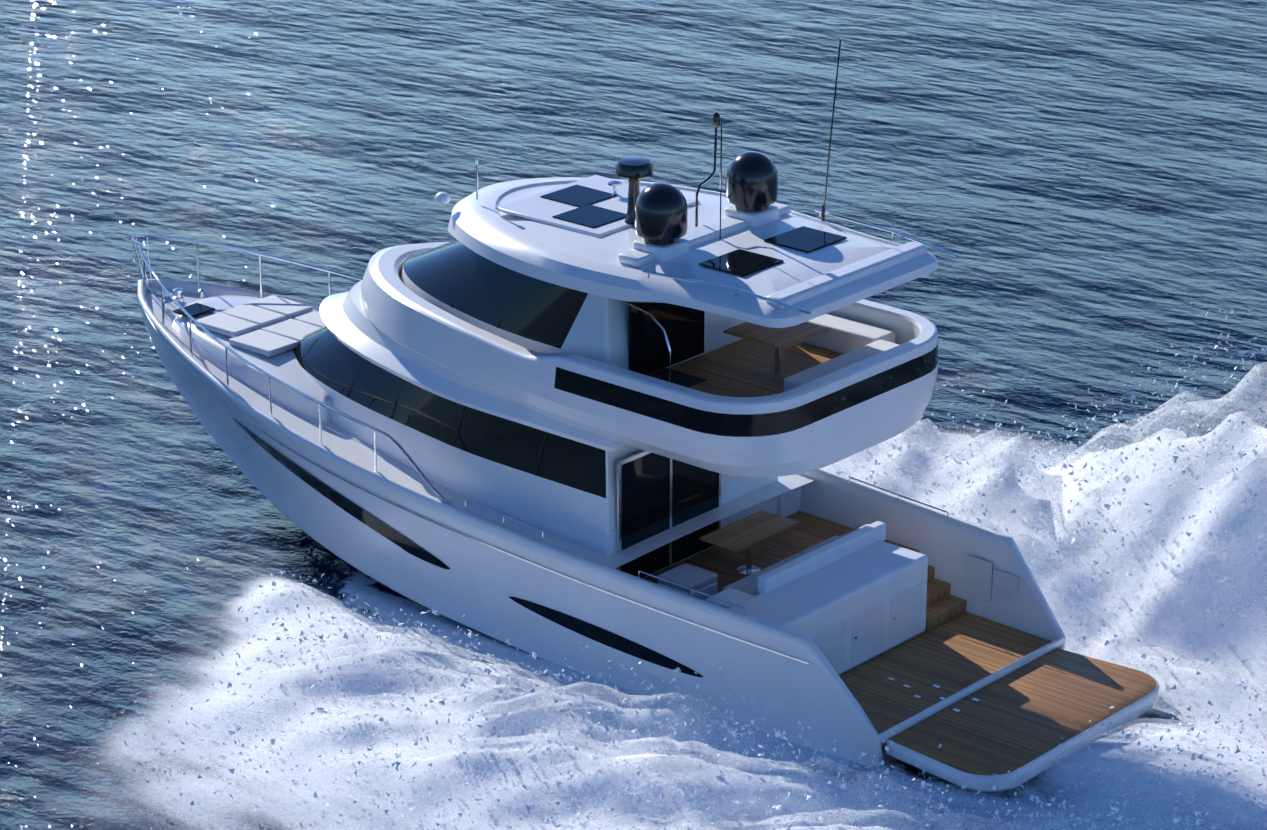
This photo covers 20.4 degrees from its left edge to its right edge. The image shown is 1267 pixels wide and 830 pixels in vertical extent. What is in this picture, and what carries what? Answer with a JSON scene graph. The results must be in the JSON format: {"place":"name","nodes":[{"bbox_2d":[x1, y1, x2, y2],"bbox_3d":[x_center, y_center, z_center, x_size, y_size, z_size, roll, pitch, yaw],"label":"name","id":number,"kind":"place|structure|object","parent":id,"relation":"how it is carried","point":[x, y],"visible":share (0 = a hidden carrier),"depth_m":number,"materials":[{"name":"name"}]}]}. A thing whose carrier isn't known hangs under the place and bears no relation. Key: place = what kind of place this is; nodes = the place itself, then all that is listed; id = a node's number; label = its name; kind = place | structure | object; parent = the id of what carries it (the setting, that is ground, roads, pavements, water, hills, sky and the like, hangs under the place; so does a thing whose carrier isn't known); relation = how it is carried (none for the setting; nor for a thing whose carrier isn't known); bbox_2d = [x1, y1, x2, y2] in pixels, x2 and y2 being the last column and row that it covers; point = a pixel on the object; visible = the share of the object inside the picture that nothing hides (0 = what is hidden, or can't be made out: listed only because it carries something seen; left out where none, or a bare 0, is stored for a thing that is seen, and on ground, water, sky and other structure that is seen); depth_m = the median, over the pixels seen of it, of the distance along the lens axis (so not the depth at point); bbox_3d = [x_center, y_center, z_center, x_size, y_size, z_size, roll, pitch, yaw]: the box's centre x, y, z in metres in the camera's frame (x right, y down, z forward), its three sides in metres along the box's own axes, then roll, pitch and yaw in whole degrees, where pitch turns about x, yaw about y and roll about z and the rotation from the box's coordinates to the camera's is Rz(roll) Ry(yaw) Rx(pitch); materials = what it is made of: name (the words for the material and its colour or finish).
{"place":"outdoors","nodes":[
{"label":"outdoors","id":0,"kind":"place"},
{"bbox_2d":[435,192,449,203],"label":"gps dome","id":1,"kind":"structure","parent":0,"point":[442,197],"depth_m":58.00,"materials":[{"name":"white plastic"}]},
{"bbox_2d":[475,158,621,199],"bbox_3d":[-1.395,-3.898,57.799,0.232,0.700,2.409,78,79,71],"label":"small roof gear","id":2,"kind":"object","parent":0,"point":[614,183],"visible":1,"depth_m":57.81,"materials":[{"name":"silver metal"}]},
{"bbox_2d":[400,240,745,370],"bbox_3d":[-1.478,-2.501,58.632,6.350,1.860,4.040,17,26,38],"label":"flybridge cabin","id":3,"kind":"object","parent":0,"point":[487,295],"depth_m":56.79,"materials":[{"name":"black glass"}]},
{"bbox_2d":[629,302,704,374],"bbox_3d":[0.536,-1.491,56.285,0.060,1.510,1.800,17,26,38],"label":"glass door","id":4,"kind":"structure","parent":3,"relation":"in","point":[683,326],"depth_m":56.23,"materials":[{"name":"black glass"}]},
{"bbox_2d":[0,0,1266,829],"bbox_3d":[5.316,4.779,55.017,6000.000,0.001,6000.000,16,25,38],"label":"sea","id":5,"kind":"structure","parent":0,"point":[1080,186],"depth_m":84.30,"materials":[{"name":"blue liquid"}]},
{"bbox_2d":[0,0,272,826],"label":"sea glitter wavelets","id":6,"kind":"object","parent":5,"relation":"on","point":[34,738],"visible":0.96,"depth_m":76.96,"materials":[{"name":"white liquid"}]},
{"bbox_2d":[138,279,1065,768],"bbox_3d":[-1.957,1.599,60.595,19.300,4.097,5.760,17,26,38],"label":"hull","id":7,"kind":"object","parent":5,"relation":"on","point":[476,585],"visible":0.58,"depth_m":57.32,"materials":[{"name":"white plastic"}]},
{"bbox_2d":[233,419,702,676],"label":"hull windows","id":8,"kind":"structure","parent":7,"relation":"in","point":[605,637],"depth_m":57.25,"materials":[{"name":"black glass"}]},
{"bbox_2d":[144,311,809,664],"bbox_3d":[-2.335,0.487,60.538,17.913,1.162,5.711,17,26,38],"label":"rub rail","id":9,"kind":"object","parent":7,"relation":"on","point":[502,550],"visible":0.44,"depth_m":57.19,"materials":[{"name":"silver metal"}]},
{"bbox_2d":[147,290,816,568],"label":"deck","id":10,"kind":"structure","parent":7,"relation":"on","point":[391,467],"depth_m":59.11,"materials":[{"name":"white plastic"}]},
{"bbox_2d":[131,283,204,310],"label":"windlass","id":11,"kind":"object","parent":10,"relation":"on","point":[178,297],"visible":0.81,"depth_m":65.39,"materials":[{"name":"silver metal"}]},
{"bbox_2d":[172,296,331,421],"bbox_3d":[-6.176,-1.236,63.466,5.300,0.730,3.500,17,26,38],"label":"cabin trunk","id":12,"kind":"object","parent":10,"relation":"on","point":[286,367],"visible":0.29,"depth_m":62.14,"materials":[{"name":"white plastic"}]},
{"bbox_2d":[173,303,214,317],"bbox_3d":[-8.007,-1.905,64.142,0.500,0.050,0.600,17,26,38],"label":"deck hatch","id":13,"kind":"object","parent":12,"relation":"on","point":[195,310],"visible":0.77,"depth_m":64.08,"materials":[{"name":"black glass"}]},
{"bbox_2d":[194,313,259,337],"bbox_3d":[-7.330,-1.620,63.453,1.070,0.110,0.643,17,26,38],"label":"sunpad cushion","id":14,"kind":"object","parent":12,"relation":"on","point":[226,325],"visible":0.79,"depth_m":63.32,"materials":[{"name":"white fabric"}]},
{"bbox_2d":[222,304,286,328],"bbox_3d":[-6.891,-1.795,63.925,1.070,0.110,0.643,17,26,38],"label":"sunpad cushion","id":15,"kind":"object","parent":12,"relation":"on","point":[262,317],"visible":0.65,"depth_m":63.82,"materials":[{"name":"white fabric"}]},
{"bbox_2d":[229,329,299,356],"bbox_3d":[-6.579,-1.286,62.710,1.070,0.110,0.763,17,26,38],"label":"sunpad cushion","id":16,"kind":"object","parent":12,"relation":"on","point":[265,343],"visible":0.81,"depth_m":62.57,"materials":[{"name":"white fabric"}]},
{"bbox_2d":[249,295,312,318],"bbox_3d":[-6.453,-1.969,64.396,1.070,0.110,0.643,17,26,38],"label":"sunpad cushion","id":17,"kind":"object","parent":12,"relation":"on","point":[289,309],"visible":0.73,"depth_m":64.27,"materials":[{"name":"white fabric"}]},
{"bbox_2d":[261,319,320,341],"bbox_3d":[-6.062,-1.492,63.266,1.070,0.110,0.763,17,26,38],"label":"sunpad cushion","id":18,"kind":"object","parent":12,"relation":"on","point":[294,329],"visible":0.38,"depth_m":63.28,"materials":[{"name":"white fabric"}]},
{"bbox_2d":[293,309,324,327],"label":"sunpad cushion","id":19,"kind":"object","parent":12,"relation":"on","point":[314,318],"visible":0.17,"depth_m":63.80,"materials":[{"name":"white fabric"}]},
{"bbox_2d":[293,326,739,554],"bbox_3d":[-2.632,-0.461,60.460,9.700,2.282,4.360,17,26,38],"label":"saloon","id":20,"kind":"object","parent":10,"relation":"on","point":[568,491],"visible":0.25,"depth_m":57.86,"materials":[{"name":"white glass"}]},
{"bbox_2d":[347,358,547,475],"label":"window mullions","id":21,"kind":"object","parent":20,"relation":"attached to","point":[541,451],"visible":0.27,"depth_m":58.04,"materials":[{"name":"black metal"}]},
{"bbox_2d":[360,242,937,476],"bbox_3d":[-0.443,-1.312,58.110,10.700,1.360,5.480,17,26,38],"label":"bulwark","id":22,"kind":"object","parent":20,"relation":"on","point":[841,414],"depth_m":54.92,"materials":[{"name":"white plastic"}]},
{"bbox_2d":[319,281,628,451],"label":"cabin roof","id":23,"kind":"structure","parent":22,"relation":"attached to","point":[348,323],"depth_m":58.12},
{"bbox_2d":[621,301,670,381],"bbox_3d":[0.200,-1.049,55.488,1.017,1.337,0.040,17,26,38],"label":"handrail","id":24,"kind":"object","parent":22,"relation":"on","point":[653,318],"visible":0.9,"depth_m":55.20,"materials":[{"name":"silver metal"}]},
{"bbox_2d":[448,177,937,327],"bbox_3d":[0.427,-2.780,56.758,8.400,0.682,4.840,17,26,38],"label":"hardtop","id":25,"kind":"object","parent":22,"relation":"on","point":[555,255],"visible":0.67,"depth_m":55.16,"materials":[{"name":"white plastic"}]},
{"bbox_2d":[494,175,699,236],"bbox_3d":[-0.590,-3.421,57.466,2.300,0.060,2.500,17,26,38],"label":"raised roof panel","id":26,"kind":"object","parent":25,"relation":"on","point":[536,207],"visible":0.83,"depth_m":57.30,"materials":[{"name":"white plastic"}]},
{"bbox_2d":[624,180,639,224],"bbox_3d":[0.010,-3.464,56.397,0.440,0.770,0.440,17,26,38],"label":"radar mast","id":27,"kind":"object","parent":26,"relation":"on","point":[634,190],"visible":0.48,"depth_m":56.32,"materials":[{"name":"black metal"}]},
{"bbox_2d":[615,157,652,179],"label":"radar dome","id":28,"kind":"structure","parent":27,"relation":"on","point":[633,168],"depth_m":56.02,"materials":[{"name":"black plastic"}]},
{"bbox_2d":[633,238,688,261],"bbox_3d":[0.430,-2.610,55.120,0.660,0.280,0.660,17,26,38],"label":"satellite dome base","id":29,"kind":"object","parent":25,"relation":"on","point":[665,253],"visible":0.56,"depth_m":54.86,"materials":[{"name":"white plastic"}]},
{"bbox_2d":[635,183,687,244],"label":"satellite dome","id":30,"kind":"structure","parent":25,"relation":"on","point":[661,213],"depth_m":54.62,"materials":[{"name":"black plastic"}]},
{"bbox_2d":[540,184,846,276],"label":"roof hatches","id":31,"kind":"object","parent":25,"relation":"on","point":[740,262],"visible":0.96,"depth_m":55.90,"materials":[{"name":"black glass"}]},
{"bbox_2d":[618,202,790,266],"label":"roof beam","id":32,"kind":"structure","parent":25,"relation":"on","point":[692,236],"depth_m":55.84,"materials":[{"name":"white plastic"}]},
{"bbox_2d":[695,112,719,226],"bbox_3d":[1.193,-3.920,56.307,0.122,1.801,0.591,12,23,32],"label":"mast light","id":33,"kind":"object","parent":25,"relation":"on","point":[716,120],"visible":0.96,"depth_m":56.30,"materials":[{"name":"black plastic"}]},
{"bbox_2d":[724,205,778,226],"bbox_3d":[1.904,-3.224,56.776,0.660,0.280,0.660,17,26,38],"label":"satellite dome base","id":34,"kind":"object","parent":25,"relation":"on","point":[770,214],"visible":0.46,"depth_m":56.53,"materials":[{"name":"white plastic"}]},
{"bbox_2d":[726,151,777,211],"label":"satellite dome","id":35,"kind":"structure","parent":25,"relation":"on","point":[751,181],"depth_m":56.27,"materials":[{"name":"black plastic"}]},
{"bbox_2d":[719,39,840,238],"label":"antennas","id":36,"kind":"object","parent":25,"relation":"on","point":[823,213],"visible":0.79,"depth_m":56.06,"materials":[{"name":"black plastic"}]},
{"bbox_2d":[643,209,957,313],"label":"roof handrails","id":37,"kind":"object","parent":25,"relation":"on","point":[893,232],"visible":0.98,"depth_m":54.02,"materials":[{"name":"silver metal"}]},
{"bbox_2d":[766,242,926,307],"bbox_3d":[3.311,-2.135,54.316,0.350,0.240,3.700,17,26,38],"label":"roof overhang edge","id":38,"kind":"object","parent":25,"relation":"on","point":[845,275],"visible":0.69,"depth_m":54.15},
{"bbox_2d":[668,339,842,396],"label":"upper deck floor","id":39,"kind":"structure","parent":22,"relation":"on","point":[743,368],"depth_m":56.68,"materials":[{"name":"brown wood"}]},
{"bbox_2d":[647,368,705,387],"bbox_3d":[0.523,-0.553,56.043,0.950,0.018,0.850,17,26,38],"label":"hatch","id":40,"kind":"object","parent":39,"relation":"on","point":[682,379],"visible":0.43,"depth_m":56.14,"materials":[{"name":"black glass"}]},
{"bbox_2d":[775,347,780,374],"bbox_3d":[2.308,-0.985,56.240,0.095,0.700,0.100,17,26,38],"label":"table leg","id":41,"kind":"object","parent":39,"relation":"on","point":[777,361],"visible":0.66,"depth_m":56.25,"materials":[{"name":"grey metal"}]},
{"bbox_2d":[723,322,830,349],"bbox_3d":[2.290,-1.340,56.125,1.250,0.045,1.200,17,26,38],"label":"flybridge table","id":42,"kind":"object","parent":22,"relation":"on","point":[785,338],"visible":0.77,"depth_m":55.94,"materials":[{"name":"brown wood"}]},
{"bbox_2d":[784,340,898,391],"bbox_3d":[3.376,-0.643,55.727,0.600,0.420,2.500,17,26,38],"label":"fly lounge","id":43,"kind":"object","parent":22,"relation":"on","point":[833,365],"visible":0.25,"depth_m":55.58,"materials":[{"name":"white fabric"}]},
{"bbox_2d":[803,314,894,353],"bbox_3d":[3.352,-1.310,57.519,1.950,0.420,0.550,17,26,38],"label":"flybridge sofa","id":44,"kind":"object","parent":22,"relation":"on","point":[843,336],"visible":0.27,"depth_m":57.20,"materials":[{"name":"white fabric"}]},
{"bbox_2d":[617,450,720,570],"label":"saloon door frames","id":45,"kind":"structure","parent":20,"relation":"attached to","point":[631,458],"depth_m":56.39,"materials":[{"name":"silver metal"}]},
{"bbox_2d":[621,453,717,577],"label":"saloon doors","id":46,"kind":"structure","parent":45,"relation":"in","point":[645,497],"depth_m":57.05,"materials":[{"name":"black glass"}]},
{"bbox_2d":[607,476,777,577],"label":"wall","id":47,"kind":"structure","parent":20,"relation":"attached to","point":[736,487],"depth_m":58.67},
{"bbox_2d":[131,234,947,614],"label":"rails","id":48,"kind":"object","parent":7,"relation":"attached to","point":[227,348],"visible":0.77,"depth_m":61.52,"materials":[{"name":"silver metal"}]},
{"bbox_2d":[583,473,801,605],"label":"side deck risers","id":49,"kind":"object","parent":7,"relation":"attached to","point":[788,503],"visible":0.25,"depth_m":59.62,"materials":[{"name":"white plastic"}]},
{"bbox_2d":[587,511,919,696],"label":"cockpit floor","id":50,"kind":"structure","parent":7,"relation":"in","point":[806,532],"depth_m":57.90,"materials":[{"name":"brown wood"}]},
{"bbox_2d":[658,581,717,600],"bbox_3d":[0.865,2.810,56.299,0.700,0.300,0.700,17,26,38],"label":"seat base","id":51,"kind":"object","parent":50,"relation":"on","point":[711,589],"visible":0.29,"depth_m":56.10,"materials":[{"name":"white plastic"}]},
{"bbox_2d":[658,563,716,592],"bbox_3d":[0.865,2.604,56.222,0.700,0.140,0.700,17,26,38],"label":"ottoman cushion","id":52,"kind":"object","parent":51,"relation":"on","point":[690,576],"visible":0.98,"depth_m":56.10,"materials":[{"name":"white fabric"}]},
{"bbox_2d":[706,588,753,607],"bbox_3d":[1.531,3.104,55.153,0.550,0.550,0.600,17,26,38],"label":"seat cushion","id":53,"kind":"object","parent":50,"relation":"on","point":[732,595],"visible":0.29,"depth_m":55.04,"materials":[{"name":"white fabric"}]},
{"bbox_2d":[699,510,798,551],"bbox_3d":[1.884,1.884,57.201,0.800,0.050,1.600,17,26,38],"label":"table","id":54,"kind":"object","parent":50,"relation":"on","point":[749,531],"visible":1,"depth_m":57.12,"materials":[{"name":"brown wood"}]},
{"bbox_2d":[737,546,760,575],"bbox_3d":[1.884,2.226,57.329,0.400,0.680,0.390,17,26,38],"label":"table pedestal","id":55,"kind":"object","parent":50,"relation":"on","point":[748,568],"visible":0.58,"depth_m":57.35,"materials":[{"name":"silver metal"}]},
{"bbox_2d":[839,611,1062,765],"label":"aft deck","id":56,"kind":"structure","parent":7,"relation":"in","point":[957,653],"depth_m":55.75,"materials":[{"name":"brown wood"}]},
{"bbox_2d":[728,540,927,674],"bbox_3d":[3.061,3.262,55.697,1.100,1.360,3.902,17,26,38],"label":"transom cabinet","id":57,"kind":"object","parent":56,"relation":"on","point":[847,588],"visible":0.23,"depth_m":55.43,"materials":[{"name":"white plastic"}]},
{"bbox_2d":[758,521,885,593],"bbox_3d":[3.025,2.279,56.146,0.200,0.310,3.100,17,26,38],"label":"sofa backrest","id":58,"kind":"object","parent":57,"relation":"on","point":[809,562],"visible":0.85,"depth_m":55.99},
{"bbox_2d":[813,583,922,671],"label":"cabinet doors","id":59,"kind":"structure","parent":57,"relation":"attached to","point":[868,624],"depth_m":55.73,"materials":[{"name":"white plastic"}]},
{"bbox_2d":[887,677,979,712],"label":"deck fittings","id":60,"kind":"object","parent":56,"relation":"on","point":[940,698],"visible":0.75,"depth_m":54.64,"materials":[{"name":"silver metal"}]},
{"bbox_2d":[925,595,966,630],"bbox_3d":[4.739,3.141,57.716,1.050,0.185,1.162,17,26,38],"label":"step","id":61,"kind":"object","parent":56,"relation":"on","point":[944,609],"visible":0.33,"depth_m":57.45,"materials":[{"name":"brown wood"}]},
{"bbox_2d":[926,578,950,605],"bbox_3d":[4.604,3.012,57.795,0.690,0.370,1.162,17,26,38],"label":"step","id":62,"kind":"object","parent":61,"relation":"on","point":[937,589],"visible":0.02,"depth_m":57.77,"materials":[{"name":"brown wood"}]},
{"bbox_2d":[927,565,934,580],"bbox_3d":[4.468,2.884,57.873,0.330,0.555,1.162,17,26,38],"label":"step","id":63,"kind":"object","parent":62,"relation":"on","point":[931,570],"visible":0.1,"depth_m":58.05,"materials":[{"name":"brown wood"}]},
{"bbox_2d":[965,555,1018,602],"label":"bulwark locker doors","id":64,"kind":"structure","parent":7,"relation":"on","point":[979,581],"depth_m":57.32,"materials":[{"name":"white plastic"}]},
{"bbox_2d":[886,648,1158,791],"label":"swim platform","id":65,"kind":"structure","parent":7,"relation":"attached to","point":[1019,718],"depth_m":53.89,"materials":[{"name":"brown wood"}]},
{"bbox_2d":[43,362,1266,829],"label":"wake foam","id":66,"kind":"object","parent":5,"relation":"on","point":[1177,628],"depth_m":54.00,"materials":[{"name":"white liquid"}]},
{"bbox_2d":[94,303,1266,829],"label":"spray droplets","id":67,"kind":"object","parent":66,"relation":"on","point":[814,753],"visible":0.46,"depth_m":52.90,"materials":[{"name":"white liquid"}]},
{"bbox_3d":[2.696,2.708,56.611,0.830,0.280,3.000,17,26,38],"label":"sofa base","id":68,"kind":"object","parent":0,"visible":0},
{"bbox_2d":[723,571,763,594],"bbox_3d":[1.961,2.743,55.911,0.660,0.140,0.967,17,26,38],"label":"seat cushion","id":69,"kind":"object","parent":68,"relation":"on","point":[745,584],"visible":0.29,"depth_m":55.81,"materials":[{"name":"grey fabric"}]},
{"bbox_2d":[754,559,793,595],"bbox_3d":[2.271,2.650,55.589,0.200,0.500,0.967,17,26,38],"label":"sofa back","id":70,"kind":"object","parent":68,"relation":"on","point":[756,585],"visible":0.17,"depth_m":55.28,"materials":[{"name":"grey fabric"}]},
{"bbox_2d":[762,553,801,571],"bbox_3d":[2.609,2.485,56.608,0.660,0.140,0.967,17,26,38],"label":"seat piping","id":71,"kind":"object","parent":68,"relation":"on","point":[781,562],"visible":0.21,"depth_m":56.74,"materials":[{"name":"grey fabric"}]},
{"bbox_2d":[794,541,831,558],"bbox_3d":[2.919,2.392,56.286,0.200,0.500,0.967,17,26,38],"label":"sofa back","id":72,"kind":"object","parent":68,"relation":"on","point":[812,550],"visible":0.19,"depth_m":56.20,"materials":[{"name":"grey fabric"}]},
{"bbox_2d":[800,535,839,553],"bbox_3d":[3.258,2.226,57.306,0.660,0.140,0.967,17,26,38],"label":"seat piping","id":73,"kind":"object","parent":68,"relation":"on","point":[820,544],"visible":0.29,"depth_m":57.41,"materials":[{"name":"grey"}]},
{"bbox_2d":[832,524,869,541],"bbox_3d":[3.567,2.133,56.984,0.200,0.500,0.967,17,26,38],"label":"piping","id":74,"kind":"object","parent":68,"relation":"on","point":[850,532],"visible":0.15,"depth_m":56.90,"materials":[{"name":"grey fabric"}]}
]}

